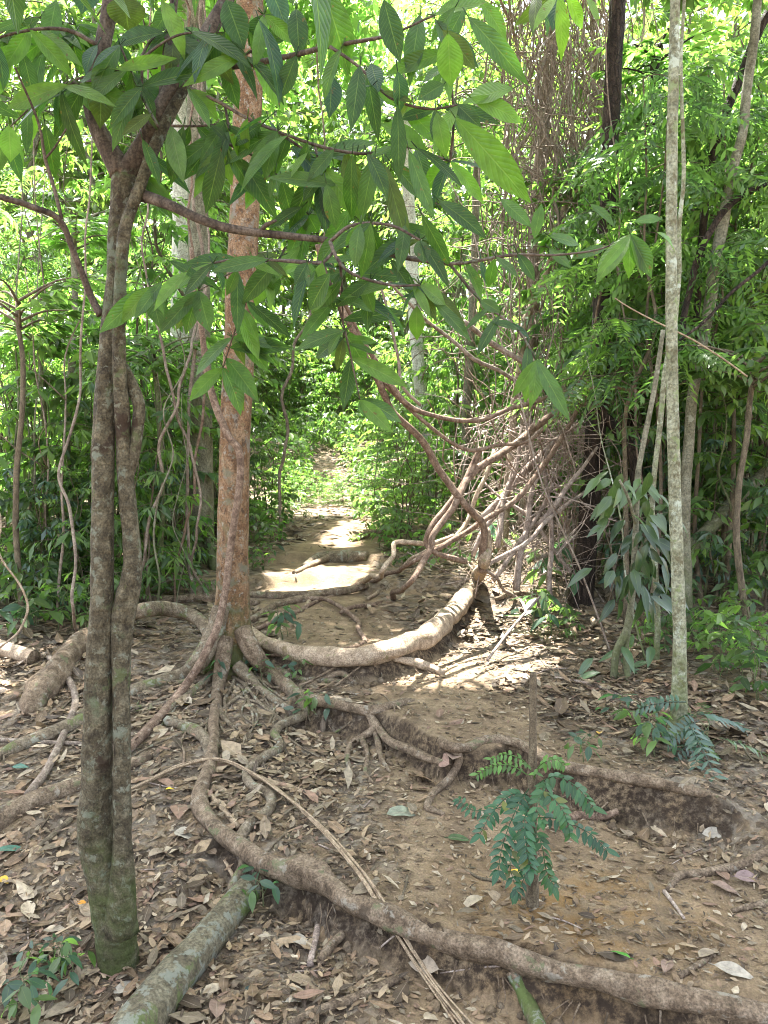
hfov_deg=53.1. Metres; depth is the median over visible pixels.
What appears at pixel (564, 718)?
stick
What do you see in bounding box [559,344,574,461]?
thin vine
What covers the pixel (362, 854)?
fallen leaf
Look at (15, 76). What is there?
forest tree
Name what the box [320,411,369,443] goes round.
ground herb
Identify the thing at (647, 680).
fallen leaf
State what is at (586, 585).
thin sapling
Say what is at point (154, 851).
fallen leaf
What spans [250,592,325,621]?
root
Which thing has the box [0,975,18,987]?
fallen leaf
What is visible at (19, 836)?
fallen leaf
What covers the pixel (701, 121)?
feathery sapling
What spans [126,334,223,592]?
slim tree
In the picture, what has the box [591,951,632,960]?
fallen leaf
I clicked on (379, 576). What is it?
liana
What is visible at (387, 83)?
forest tree
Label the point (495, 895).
fallen leaf
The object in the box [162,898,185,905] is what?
fallen leaf
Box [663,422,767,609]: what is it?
glossy dark shrub
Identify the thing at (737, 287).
leaning limb
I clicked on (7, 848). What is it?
fallen leaf
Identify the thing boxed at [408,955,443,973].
fallen leaf
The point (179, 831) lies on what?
fallen leaf
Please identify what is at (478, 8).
crowned tree
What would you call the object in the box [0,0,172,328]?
forest tree
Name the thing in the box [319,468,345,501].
broadleaf shrub
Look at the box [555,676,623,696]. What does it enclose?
stick
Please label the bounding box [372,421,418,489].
fine leaved shrub
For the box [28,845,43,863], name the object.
fallen leaf
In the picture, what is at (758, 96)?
feathery sapling
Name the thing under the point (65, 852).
fallen leaf
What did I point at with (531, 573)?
seedling
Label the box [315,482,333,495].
ground herb
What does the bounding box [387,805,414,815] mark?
fallen leaf
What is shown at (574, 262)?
feathery sapling
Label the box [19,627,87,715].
short log
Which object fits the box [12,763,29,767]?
fallen leaf
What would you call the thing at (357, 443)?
ground herb
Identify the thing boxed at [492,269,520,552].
thin vine
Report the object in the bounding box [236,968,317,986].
stick
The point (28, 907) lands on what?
fallen leaf
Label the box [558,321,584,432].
thin vine
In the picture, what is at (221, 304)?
fine leaved shrub
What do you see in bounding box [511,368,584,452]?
thin vine
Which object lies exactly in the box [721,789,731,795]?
fallen leaf
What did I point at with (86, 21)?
crowned tree
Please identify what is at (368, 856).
fallen leaf
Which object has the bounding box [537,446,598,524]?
dead branch
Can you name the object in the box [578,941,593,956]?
fallen leaf
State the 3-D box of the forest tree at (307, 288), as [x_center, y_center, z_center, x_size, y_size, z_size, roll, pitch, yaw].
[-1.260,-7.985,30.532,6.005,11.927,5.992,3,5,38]
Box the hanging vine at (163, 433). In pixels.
[142,0,209,569]
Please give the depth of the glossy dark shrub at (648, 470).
7.00 m
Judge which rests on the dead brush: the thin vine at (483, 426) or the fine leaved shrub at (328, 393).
the thin vine at (483, 426)
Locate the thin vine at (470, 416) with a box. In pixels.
[462,345,480,538]
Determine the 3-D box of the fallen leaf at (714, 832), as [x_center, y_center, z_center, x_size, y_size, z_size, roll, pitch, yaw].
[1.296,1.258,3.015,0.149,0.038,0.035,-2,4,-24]
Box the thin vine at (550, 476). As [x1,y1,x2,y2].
[535,404,574,551]
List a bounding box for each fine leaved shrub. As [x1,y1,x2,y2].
[0,457,161,607]
[33,315,264,519]
[47,331,86,466]
[129,270,265,492]
[165,404,272,535]
[213,395,323,522]
[252,321,300,435]
[254,331,332,440]
[258,296,354,423]
[264,471,295,509]
[268,307,363,438]
[280,352,376,440]
[283,474,304,506]
[296,474,319,506]
[312,479,336,505]
[320,308,397,439]
[332,474,351,505]
[333,325,409,441]
[342,389,467,524]
[344,472,368,507]
[347,383,475,541]
[356,465,385,509]
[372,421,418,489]
[381,432,448,509]
[452,273,560,485]
[520,375,621,510]
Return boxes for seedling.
[0,590,62,635]
[1,957,59,1023]
[12,933,64,976]
[33,936,95,996]
[203,659,235,681]
[237,864,279,912]
[245,654,274,681]
[261,604,301,639]
[281,655,312,678]
[284,689,330,719]
[465,512,523,558]
[501,588,574,635]
[523,539,578,596]
[564,729,602,761]
[595,690,661,725]
[630,711,678,756]
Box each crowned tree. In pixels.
[0,0,152,243]
[0,1,98,363]
[47,0,213,278]
[80,0,290,248]
[135,68,332,253]
[221,18,375,391]
[263,1,392,412]
[267,0,395,322]
[296,0,480,436]
[350,0,522,407]
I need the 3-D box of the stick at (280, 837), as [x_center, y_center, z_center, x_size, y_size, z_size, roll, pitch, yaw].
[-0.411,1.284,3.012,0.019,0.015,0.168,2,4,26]
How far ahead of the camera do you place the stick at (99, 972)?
2.44 m
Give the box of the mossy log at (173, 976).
[109,878,261,1023]
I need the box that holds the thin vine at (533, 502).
[495,434,542,556]
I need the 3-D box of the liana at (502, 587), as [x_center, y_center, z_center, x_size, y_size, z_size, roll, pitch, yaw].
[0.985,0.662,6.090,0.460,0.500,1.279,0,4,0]
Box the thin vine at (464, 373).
[434,271,470,446]
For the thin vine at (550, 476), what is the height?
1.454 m
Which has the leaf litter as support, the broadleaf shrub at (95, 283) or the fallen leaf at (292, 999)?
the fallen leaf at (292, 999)
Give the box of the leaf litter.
[0,433,767,1023]
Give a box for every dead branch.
[471,454,516,555]
[481,420,578,516]
[484,482,571,571]
[491,482,554,581]
[495,426,522,547]
[513,449,549,590]
[526,533,577,559]
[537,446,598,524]
[539,450,553,595]
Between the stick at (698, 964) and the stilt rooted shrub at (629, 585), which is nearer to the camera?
the stick at (698, 964)
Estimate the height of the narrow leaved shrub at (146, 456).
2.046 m
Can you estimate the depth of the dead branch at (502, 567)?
6.29 m
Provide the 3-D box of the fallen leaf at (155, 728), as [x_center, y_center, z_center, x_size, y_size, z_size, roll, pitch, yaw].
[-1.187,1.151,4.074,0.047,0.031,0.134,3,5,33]
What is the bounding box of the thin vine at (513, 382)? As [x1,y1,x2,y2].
[464,266,559,492]
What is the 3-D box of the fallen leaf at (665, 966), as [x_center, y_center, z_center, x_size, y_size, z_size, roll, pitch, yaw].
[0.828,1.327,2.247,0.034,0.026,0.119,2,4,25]
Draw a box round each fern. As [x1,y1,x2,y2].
[635,694,751,781]
[662,703,767,771]
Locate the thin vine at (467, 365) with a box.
[438,276,494,426]
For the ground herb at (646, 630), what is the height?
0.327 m
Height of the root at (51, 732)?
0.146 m
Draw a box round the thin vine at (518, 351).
[479,301,582,444]
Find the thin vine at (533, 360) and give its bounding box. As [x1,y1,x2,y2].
[495,326,562,425]
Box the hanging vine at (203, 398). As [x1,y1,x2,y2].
[174,0,205,602]
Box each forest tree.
[0,0,119,374]
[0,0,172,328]
[0,1,53,366]
[0,17,137,399]
[0,120,66,403]
[0,168,31,308]
[13,3,290,393]
[47,23,224,328]
[49,29,226,398]
[80,1,303,389]
[154,0,362,390]
[157,95,320,414]
[210,37,363,403]
[212,103,295,378]
[275,72,450,408]
[275,158,347,401]
[277,95,357,394]
[286,162,396,421]
[291,109,436,424]
[310,81,467,435]
[336,0,552,447]
[342,27,518,439]
[344,65,502,422]
[371,60,523,414]
[373,0,570,438]
[390,0,599,404]
[428,0,605,377]
[441,97,577,416]
[493,0,743,399]
[504,0,668,321]
[522,0,723,269]
[607,0,767,225]
[624,0,747,88]
[650,2,767,162]
[693,0,767,226]
[702,1,767,167]
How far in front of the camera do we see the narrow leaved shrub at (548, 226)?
8.71 m
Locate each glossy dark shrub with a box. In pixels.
[0,467,90,610]
[117,464,209,570]
[214,461,262,534]
[556,344,747,564]
[559,400,709,568]
[563,413,715,594]
[620,274,766,503]
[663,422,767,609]
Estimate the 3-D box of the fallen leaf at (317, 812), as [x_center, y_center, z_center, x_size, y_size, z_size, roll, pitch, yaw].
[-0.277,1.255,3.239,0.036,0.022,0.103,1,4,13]
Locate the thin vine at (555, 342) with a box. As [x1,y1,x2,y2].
[541,276,573,445]
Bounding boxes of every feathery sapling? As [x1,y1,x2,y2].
[0,163,104,528]
[77,202,218,355]
[498,72,767,624]
[512,36,766,562]
[517,188,652,493]
[532,108,753,448]
[538,58,759,578]
[543,197,729,431]
[575,19,767,611]
[653,15,767,561]
[705,142,767,539]
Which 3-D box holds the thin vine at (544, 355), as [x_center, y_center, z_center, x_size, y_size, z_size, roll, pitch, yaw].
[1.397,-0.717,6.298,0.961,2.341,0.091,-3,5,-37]
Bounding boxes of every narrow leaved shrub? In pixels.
[0,259,90,467]
[0,316,41,584]
[23,344,215,601]
[28,288,168,514]
[65,348,201,571]
[188,317,291,511]
[213,353,254,483]
[300,269,407,436]
[307,467,327,502]
[312,305,404,440]
[350,460,370,500]
[353,337,473,513]
[409,272,520,514]
[476,257,610,516]
[515,210,712,523]
[648,285,767,571]
[691,249,767,554]
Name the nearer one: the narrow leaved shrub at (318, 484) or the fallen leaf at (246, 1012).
the fallen leaf at (246, 1012)
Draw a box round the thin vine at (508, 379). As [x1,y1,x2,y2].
[460,310,573,471]
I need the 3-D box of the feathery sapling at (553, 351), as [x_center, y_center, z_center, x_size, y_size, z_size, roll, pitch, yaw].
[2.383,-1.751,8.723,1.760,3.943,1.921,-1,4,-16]
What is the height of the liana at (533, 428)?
2.289 m
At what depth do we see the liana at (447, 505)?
5.66 m
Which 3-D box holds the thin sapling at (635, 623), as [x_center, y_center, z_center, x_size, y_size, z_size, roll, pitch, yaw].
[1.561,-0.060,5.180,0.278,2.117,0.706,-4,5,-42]
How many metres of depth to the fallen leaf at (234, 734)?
4.00 m
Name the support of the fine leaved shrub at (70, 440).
on the ground
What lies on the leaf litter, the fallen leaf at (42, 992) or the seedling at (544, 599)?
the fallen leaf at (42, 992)
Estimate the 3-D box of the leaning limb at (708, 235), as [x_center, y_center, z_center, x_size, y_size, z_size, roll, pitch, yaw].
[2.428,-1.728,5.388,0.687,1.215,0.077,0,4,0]
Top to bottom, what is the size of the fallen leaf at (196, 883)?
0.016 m
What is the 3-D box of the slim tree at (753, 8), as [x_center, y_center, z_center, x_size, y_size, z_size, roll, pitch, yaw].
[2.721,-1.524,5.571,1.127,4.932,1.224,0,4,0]
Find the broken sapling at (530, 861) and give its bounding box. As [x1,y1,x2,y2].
[453,672,619,908]
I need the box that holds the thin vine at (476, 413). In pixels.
[426,394,525,429]
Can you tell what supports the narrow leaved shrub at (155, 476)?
on the ground
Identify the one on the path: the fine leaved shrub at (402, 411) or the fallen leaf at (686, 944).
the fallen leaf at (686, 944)
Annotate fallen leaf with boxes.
[0,713,16,719]
[0,845,20,850]
[0,852,28,866]
[0,875,7,883]
[0,971,5,987]
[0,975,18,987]
[1,790,24,793]
[4,831,23,840]
[4,945,27,953]
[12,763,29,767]
[21,901,34,919]
[22,816,34,823]
[28,841,40,846]
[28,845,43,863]
[37,941,52,950]
[38,979,49,1001]
[39,1000,78,1020]
[46,892,62,899]
[57,850,75,856]
[59,973,85,991]
[65,882,80,887]
[70,831,76,839]
[70,886,86,899]
[80,930,91,946]
[90,998,125,1022]
[105,999,125,1013]
[113,980,139,992]
[121,976,137,998]
[122,967,135,977]
[132,801,146,807]
[140,904,151,928]
[143,697,157,700]
[144,847,165,857]
[149,853,160,862]
[151,725,165,731]
[158,751,172,756]
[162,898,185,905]
[163,931,181,946]
[164,843,178,853]
[164,846,182,856]
[173,826,193,838]
[178,994,201,1007]
[185,826,204,834]
[185,878,207,887]
[186,836,203,841]
[187,890,216,901]
[197,903,207,914]
[201,885,214,895]
[207,848,216,854]
[209,997,225,1021]
[215,772,231,777]
[226,939,231,949]
[228,979,242,987]
[230,729,239,738]
[231,942,243,950]
[242,1005,250,1021]
[247,738,255,745]
[248,800,260,806]
[255,1010,275,1019]
[261,930,269,946]
[271,941,281,959]
[278,845,287,851]
[282,973,313,987]
[282,997,301,1001]
[292,933,307,944]
[292,988,323,998]
[295,735,307,740]
[306,938,313,946]
[310,926,325,941]
[313,803,322,816]
[316,778,326,785]
[318,788,335,794]
[318,971,333,978]
[337,827,351,837]
[348,880,377,894]
[349,756,367,761]
[360,845,368,857]
[362,822,372,837]
[364,849,370,859]
[369,1000,399,1008]
[371,693,379,699]
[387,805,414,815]
[392,977,409,1003]
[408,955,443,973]
[417,795,434,801]
[421,1012,437,1019]
[439,753,450,766]
[444,833,469,840]
[445,751,460,759]
[449,718,464,724]
[463,895,485,906]
[483,890,500,901]
[512,673,529,678]
[554,710,577,716]
[578,911,597,918]
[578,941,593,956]
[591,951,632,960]
[612,951,632,958]
[620,828,633,836]
[623,748,635,752]
[637,827,648,839]
[643,679,657,682]
[654,864,664,871]
[661,958,673,974]
[664,847,677,853]
[676,942,697,947]
[680,775,695,784]
[696,948,718,957]
[701,916,724,926]
[702,827,720,837]
[707,880,738,894]
[708,961,753,978]
[715,774,731,780]
[716,871,729,881]
[717,745,733,754]
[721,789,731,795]
[732,869,757,881]
[742,894,753,902]
[743,747,755,760]
[754,742,765,748]
[763,891,767,898]
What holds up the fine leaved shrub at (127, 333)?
on the ground
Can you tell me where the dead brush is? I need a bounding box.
[370,355,687,616]
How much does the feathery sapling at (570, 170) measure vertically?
4.288 m
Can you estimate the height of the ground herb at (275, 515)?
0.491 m
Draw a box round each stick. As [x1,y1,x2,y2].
[0,737,81,745]
[0,816,72,869]
[0,937,33,957]
[23,655,78,794]
[29,814,50,838]
[88,964,127,979]
[137,865,204,878]
[148,782,177,788]
[207,789,240,829]
[223,860,262,904]
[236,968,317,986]
[258,892,286,900]
[268,831,291,851]
[287,974,399,1023]
[295,967,334,971]
[307,924,320,967]
[317,930,345,965]
[381,935,394,947]
[402,874,407,894]
[440,965,498,973]
[457,656,487,663]
[464,868,500,881]
[486,595,540,660]
[536,668,567,673]
[540,714,593,719]
[542,916,582,929]
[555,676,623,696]
[662,889,684,919]
[671,848,701,864]
[677,953,715,978]
[688,687,765,692]
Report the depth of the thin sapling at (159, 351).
6.66 m
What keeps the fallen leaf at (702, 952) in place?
on the path
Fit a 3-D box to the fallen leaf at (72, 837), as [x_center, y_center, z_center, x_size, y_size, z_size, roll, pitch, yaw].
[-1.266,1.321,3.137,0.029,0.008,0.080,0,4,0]
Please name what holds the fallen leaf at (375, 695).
on the path
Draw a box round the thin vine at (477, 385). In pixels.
[433,341,531,423]
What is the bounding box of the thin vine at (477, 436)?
[460,295,504,559]
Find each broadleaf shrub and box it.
[0,235,178,522]
[0,282,61,479]
[0,293,182,561]
[0,338,180,585]
[0,368,92,601]
[77,281,219,471]
[81,257,218,478]
[81,359,219,564]
[116,330,277,524]
[213,282,349,438]
[213,324,314,437]
[273,452,301,493]
[275,324,368,435]
[278,280,403,435]
[289,465,315,497]
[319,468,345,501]
[337,331,431,440]
[356,316,463,493]
[475,308,576,515]
[487,291,656,498]
[490,207,691,429]
[494,219,698,520]
[510,319,614,509]
[648,338,767,602]
[680,232,766,488]
[687,117,766,448]
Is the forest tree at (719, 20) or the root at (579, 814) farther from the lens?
the forest tree at (719, 20)
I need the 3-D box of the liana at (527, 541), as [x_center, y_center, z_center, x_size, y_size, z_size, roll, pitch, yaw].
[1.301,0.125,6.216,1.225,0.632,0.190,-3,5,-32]
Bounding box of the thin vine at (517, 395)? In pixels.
[511,283,532,518]
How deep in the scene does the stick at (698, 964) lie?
2.25 m
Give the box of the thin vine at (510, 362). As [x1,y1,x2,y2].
[494,272,523,443]
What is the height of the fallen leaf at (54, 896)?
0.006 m
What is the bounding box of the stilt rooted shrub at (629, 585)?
[567,330,688,682]
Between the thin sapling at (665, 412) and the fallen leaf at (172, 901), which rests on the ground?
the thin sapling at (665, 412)
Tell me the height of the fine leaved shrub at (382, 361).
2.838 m
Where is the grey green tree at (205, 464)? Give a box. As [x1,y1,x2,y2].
[97,0,584,569]
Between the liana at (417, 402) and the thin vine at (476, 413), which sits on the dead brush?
the thin vine at (476, 413)
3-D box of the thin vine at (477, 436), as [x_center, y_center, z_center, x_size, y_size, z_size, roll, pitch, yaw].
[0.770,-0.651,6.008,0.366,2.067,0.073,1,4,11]
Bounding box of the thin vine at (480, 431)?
[458,319,502,550]
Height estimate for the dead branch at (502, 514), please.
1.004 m
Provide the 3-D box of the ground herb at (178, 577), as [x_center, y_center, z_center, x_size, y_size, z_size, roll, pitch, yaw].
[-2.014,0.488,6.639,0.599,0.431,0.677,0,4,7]
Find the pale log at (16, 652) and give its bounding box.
[0,640,40,664]
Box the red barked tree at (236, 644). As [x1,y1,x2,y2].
[10,0,767,1023]
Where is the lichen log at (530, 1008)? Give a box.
[506,970,545,1023]
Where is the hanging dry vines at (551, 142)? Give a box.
[379,0,668,450]
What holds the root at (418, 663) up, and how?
on the path
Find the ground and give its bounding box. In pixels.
[0,434,767,1023]
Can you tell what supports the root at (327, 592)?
on the path
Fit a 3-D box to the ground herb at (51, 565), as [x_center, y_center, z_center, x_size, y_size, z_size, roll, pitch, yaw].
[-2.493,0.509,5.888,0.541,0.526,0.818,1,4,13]
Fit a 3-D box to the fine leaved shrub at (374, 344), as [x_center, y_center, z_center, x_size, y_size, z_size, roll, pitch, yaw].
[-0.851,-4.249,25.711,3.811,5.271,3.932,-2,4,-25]
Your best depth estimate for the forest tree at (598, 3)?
17.10 m
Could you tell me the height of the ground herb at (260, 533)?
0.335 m
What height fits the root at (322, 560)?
0.117 m
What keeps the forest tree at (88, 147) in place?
on the ground
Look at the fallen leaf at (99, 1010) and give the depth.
2.28 m
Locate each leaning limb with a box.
[614,298,747,376]
[670,466,767,570]
[679,181,767,352]
[679,260,767,340]
[688,5,767,369]
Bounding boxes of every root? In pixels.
[0,712,82,759]
[0,751,152,830]
[139,592,259,604]
[249,583,368,598]
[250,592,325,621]
[250,606,303,613]
[292,550,329,573]
[301,550,369,565]
[323,670,358,684]
[351,528,384,541]
[393,657,444,674]
[494,590,600,611]
[559,808,619,827]
[665,845,767,892]
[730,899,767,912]
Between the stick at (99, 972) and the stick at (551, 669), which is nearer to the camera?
the stick at (99, 972)
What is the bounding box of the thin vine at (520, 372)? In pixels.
[498,277,556,508]
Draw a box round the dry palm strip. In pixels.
[131,757,472,1023]
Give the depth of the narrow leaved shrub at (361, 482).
11.77 m
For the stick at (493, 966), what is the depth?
2.38 m
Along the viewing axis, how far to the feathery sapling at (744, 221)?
7.11 m
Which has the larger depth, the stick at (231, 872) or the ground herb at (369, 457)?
the ground herb at (369, 457)
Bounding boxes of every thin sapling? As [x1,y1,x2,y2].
[0,255,30,560]
[0,259,38,550]
[0,268,53,585]
[0,396,11,477]
[11,118,55,576]
[20,139,89,534]
[22,176,94,598]
[24,318,80,611]
[53,253,83,516]
[130,131,195,572]
[136,131,148,481]
[153,325,185,600]
[162,393,186,602]
[174,347,187,570]
[381,74,610,650]
[539,0,655,483]
[581,351,649,659]
[604,272,625,600]
[658,244,666,571]
[692,279,733,567]
[704,421,708,568]
[725,121,764,583]
[745,302,761,583]
[745,498,751,562]
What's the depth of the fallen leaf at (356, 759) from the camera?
3.77 m
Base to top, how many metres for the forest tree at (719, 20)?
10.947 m
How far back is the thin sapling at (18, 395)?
6.22 m
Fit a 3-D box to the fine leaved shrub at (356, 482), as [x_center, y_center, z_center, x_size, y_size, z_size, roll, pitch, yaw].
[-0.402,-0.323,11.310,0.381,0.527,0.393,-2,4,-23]
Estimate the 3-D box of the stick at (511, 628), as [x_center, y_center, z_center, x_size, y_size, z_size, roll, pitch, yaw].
[0.905,0.790,5.322,0.029,0.306,0.853,3,5,34]
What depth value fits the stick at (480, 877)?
2.73 m
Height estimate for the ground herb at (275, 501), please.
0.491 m
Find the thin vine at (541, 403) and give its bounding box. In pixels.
[476,309,571,464]
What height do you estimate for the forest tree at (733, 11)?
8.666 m
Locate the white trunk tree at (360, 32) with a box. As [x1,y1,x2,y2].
[60,0,714,519]
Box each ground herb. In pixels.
[0,541,44,609]
[2,546,89,618]
[14,569,88,629]
[50,577,89,627]
[114,556,172,595]
[119,545,184,592]
[150,552,208,594]
[164,530,216,566]
[248,546,276,570]
[249,500,294,540]
[249,521,286,552]
[252,484,299,521]
[253,420,284,442]
[255,432,313,474]
[255,437,284,457]
[266,418,315,450]
[268,459,315,492]
[268,484,305,508]
[274,411,321,439]
[274,459,315,483]
[286,439,319,461]
[293,419,337,449]
[294,406,339,440]
[299,410,348,444]
[299,433,318,447]
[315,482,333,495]
[316,408,365,440]
[317,411,362,439]
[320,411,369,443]
[322,434,335,447]
[328,424,378,454]
[329,474,344,488]
[332,441,365,464]
[340,437,359,453]
[343,446,384,480]
[348,465,368,477]
[349,488,395,519]
[353,394,393,441]
[353,494,409,530]
[369,515,413,549]
[383,537,419,567]
[412,522,470,567]
[539,599,585,637]
[629,609,672,652]
[644,583,707,637]
[667,604,738,656]
[687,607,767,675]
[694,605,767,677]
[696,583,767,641]
[726,626,767,699]
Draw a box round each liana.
[131,247,243,752]
[252,528,491,666]
[255,377,589,630]
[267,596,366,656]
[305,534,454,608]
[315,244,487,573]
[321,243,685,422]
[339,343,658,613]
[352,227,533,409]
[367,449,495,599]
[381,289,421,406]
[383,291,601,451]
[423,446,482,563]
[464,319,637,436]
[486,569,543,642]
[489,491,583,565]
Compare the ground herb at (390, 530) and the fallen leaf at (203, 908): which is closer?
the fallen leaf at (203, 908)
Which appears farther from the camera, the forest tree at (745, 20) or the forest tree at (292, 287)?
the forest tree at (292, 287)
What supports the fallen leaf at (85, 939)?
on the leaf litter
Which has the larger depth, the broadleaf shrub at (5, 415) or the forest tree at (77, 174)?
the forest tree at (77, 174)
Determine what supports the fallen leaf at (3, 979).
on the leaf litter
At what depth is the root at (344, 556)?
7.84 m
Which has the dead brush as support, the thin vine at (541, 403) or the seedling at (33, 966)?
the thin vine at (541, 403)
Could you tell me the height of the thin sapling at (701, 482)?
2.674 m
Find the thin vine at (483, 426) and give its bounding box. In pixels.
[438,386,571,504]
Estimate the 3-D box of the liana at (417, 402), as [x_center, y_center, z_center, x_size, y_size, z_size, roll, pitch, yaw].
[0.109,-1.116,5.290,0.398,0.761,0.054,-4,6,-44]
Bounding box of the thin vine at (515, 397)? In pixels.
[502,293,540,539]
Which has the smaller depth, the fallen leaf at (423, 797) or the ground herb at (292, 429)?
the fallen leaf at (423, 797)
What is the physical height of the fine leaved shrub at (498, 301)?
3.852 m
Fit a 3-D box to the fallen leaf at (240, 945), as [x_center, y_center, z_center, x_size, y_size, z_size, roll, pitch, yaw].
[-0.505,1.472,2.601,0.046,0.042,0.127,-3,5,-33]
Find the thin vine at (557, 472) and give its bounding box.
[537,346,566,547]
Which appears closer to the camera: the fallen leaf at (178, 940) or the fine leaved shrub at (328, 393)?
the fallen leaf at (178, 940)
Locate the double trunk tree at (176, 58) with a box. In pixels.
[0,0,673,979]
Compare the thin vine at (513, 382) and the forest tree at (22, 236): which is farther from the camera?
the forest tree at (22, 236)
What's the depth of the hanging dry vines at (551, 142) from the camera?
7.88 m
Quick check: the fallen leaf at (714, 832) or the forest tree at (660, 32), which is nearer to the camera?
the fallen leaf at (714, 832)
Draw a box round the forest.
[1,0,721,439]
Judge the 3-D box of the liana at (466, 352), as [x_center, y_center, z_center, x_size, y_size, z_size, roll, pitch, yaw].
[0.479,-1.327,5.596,1.917,1.093,0.116,-4,6,-43]
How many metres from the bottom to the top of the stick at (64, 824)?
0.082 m
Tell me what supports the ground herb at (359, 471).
on the ground
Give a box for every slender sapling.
[0,122,176,536]
[0,206,56,478]
[61,0,296,531]
[83,119,220,493]
[127,214,217,365]
[138,173,290,451]
[393,170,516,501]
[422,127,549,498]
[493,98,583,422]
[553,125,758,598]
[584,39,766,429]
[637,72,767,586]
[665,57,767,491]
[697,159,767,511]
[703,27,767,446]
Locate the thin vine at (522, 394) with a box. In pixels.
[465,312,558,428]
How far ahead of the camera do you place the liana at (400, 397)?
5.47 m
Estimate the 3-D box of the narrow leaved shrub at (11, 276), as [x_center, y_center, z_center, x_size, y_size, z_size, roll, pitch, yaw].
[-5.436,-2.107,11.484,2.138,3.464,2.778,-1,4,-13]
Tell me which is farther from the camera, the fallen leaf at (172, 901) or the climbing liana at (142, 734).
the climbing liana at (142, 734)
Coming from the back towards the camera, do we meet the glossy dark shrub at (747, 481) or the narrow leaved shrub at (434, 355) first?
the narrow leaved shrub at (434, 355)
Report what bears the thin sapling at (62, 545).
on the ground
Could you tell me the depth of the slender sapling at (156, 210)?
7.91 m
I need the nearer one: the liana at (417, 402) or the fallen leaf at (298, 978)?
the fallen leaf at (298, 978)
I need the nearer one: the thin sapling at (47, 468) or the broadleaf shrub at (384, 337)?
the thin sapling at (47, 468)
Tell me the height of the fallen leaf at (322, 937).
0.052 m
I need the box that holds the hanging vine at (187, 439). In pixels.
[141,8,204,593]
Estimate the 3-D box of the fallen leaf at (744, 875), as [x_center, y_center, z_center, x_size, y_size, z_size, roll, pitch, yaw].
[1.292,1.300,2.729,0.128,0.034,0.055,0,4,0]
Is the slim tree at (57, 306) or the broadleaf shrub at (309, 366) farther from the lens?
the broadleaf shrub at (309, 366)
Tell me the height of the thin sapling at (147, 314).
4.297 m
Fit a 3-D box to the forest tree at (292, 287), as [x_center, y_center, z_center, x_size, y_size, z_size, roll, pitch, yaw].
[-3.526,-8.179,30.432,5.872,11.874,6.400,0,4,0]
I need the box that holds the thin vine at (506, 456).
[471,380,563,529]
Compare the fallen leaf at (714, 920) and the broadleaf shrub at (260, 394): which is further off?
the broadleaf shrub at (260, 394)
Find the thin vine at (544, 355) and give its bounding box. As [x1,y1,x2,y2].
[520,270,577,526]
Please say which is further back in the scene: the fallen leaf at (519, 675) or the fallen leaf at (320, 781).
the fallen leaf at (519, 675)
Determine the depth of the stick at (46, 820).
3.23 m
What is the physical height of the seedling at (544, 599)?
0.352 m
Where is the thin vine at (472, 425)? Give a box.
[458,391,483,472]
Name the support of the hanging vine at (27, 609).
on the ground
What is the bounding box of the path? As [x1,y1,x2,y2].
[250,494,767,1023]
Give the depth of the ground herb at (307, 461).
13.03 m
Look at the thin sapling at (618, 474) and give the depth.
6.04 m
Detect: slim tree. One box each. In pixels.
[0,274,105,609]
[0,310,100,585]
[15,206,108,575]
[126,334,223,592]
[374,102,434,509]
[456,79,517,519]
[496,155,621,556]
[518,28,557,534]
[587,7,734,564]
[630,0,705,663]
[665,0,687,742]
[678,344,767,645]
[681,0,767,633]
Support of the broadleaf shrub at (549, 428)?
on the ground
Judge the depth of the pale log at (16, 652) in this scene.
4.86 m
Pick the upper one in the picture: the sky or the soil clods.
the sky
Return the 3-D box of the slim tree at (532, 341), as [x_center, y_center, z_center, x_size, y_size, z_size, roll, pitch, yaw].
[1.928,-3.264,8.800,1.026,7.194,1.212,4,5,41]
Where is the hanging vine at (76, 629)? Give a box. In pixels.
[57,137,92,631]
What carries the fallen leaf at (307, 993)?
on the leaf litter
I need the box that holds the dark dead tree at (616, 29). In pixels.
[567,0,642,607]
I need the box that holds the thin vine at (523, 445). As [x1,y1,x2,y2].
[491,390,600,560]
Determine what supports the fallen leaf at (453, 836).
on the path
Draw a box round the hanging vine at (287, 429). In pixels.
[278,44,325,540]
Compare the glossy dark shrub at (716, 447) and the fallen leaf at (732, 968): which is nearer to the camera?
the fallen leaf at (732, 968)
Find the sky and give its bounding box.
[0,0,763,439]
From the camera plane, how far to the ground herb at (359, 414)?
16.78 m
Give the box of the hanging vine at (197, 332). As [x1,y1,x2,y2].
[185,0,206,593]
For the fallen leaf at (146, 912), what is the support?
on the ground
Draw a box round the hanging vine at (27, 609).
[0,513,28,659]
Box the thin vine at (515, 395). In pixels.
[510,310,526,509]
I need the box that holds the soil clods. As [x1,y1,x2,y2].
[207,592,742,1023]
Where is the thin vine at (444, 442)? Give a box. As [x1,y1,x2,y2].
[427,399,461,480]
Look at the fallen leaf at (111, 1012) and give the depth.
2.28 m
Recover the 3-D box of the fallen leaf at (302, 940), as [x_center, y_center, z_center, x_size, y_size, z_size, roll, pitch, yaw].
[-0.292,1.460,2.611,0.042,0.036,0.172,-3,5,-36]
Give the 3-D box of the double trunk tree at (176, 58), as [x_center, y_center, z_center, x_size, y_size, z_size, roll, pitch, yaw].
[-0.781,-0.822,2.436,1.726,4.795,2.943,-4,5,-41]
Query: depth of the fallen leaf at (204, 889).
2.88 m
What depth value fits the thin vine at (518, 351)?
6.57 m
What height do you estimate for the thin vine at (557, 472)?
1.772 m
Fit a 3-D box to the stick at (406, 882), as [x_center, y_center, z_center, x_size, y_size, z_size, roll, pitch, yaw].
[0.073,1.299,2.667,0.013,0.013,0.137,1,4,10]

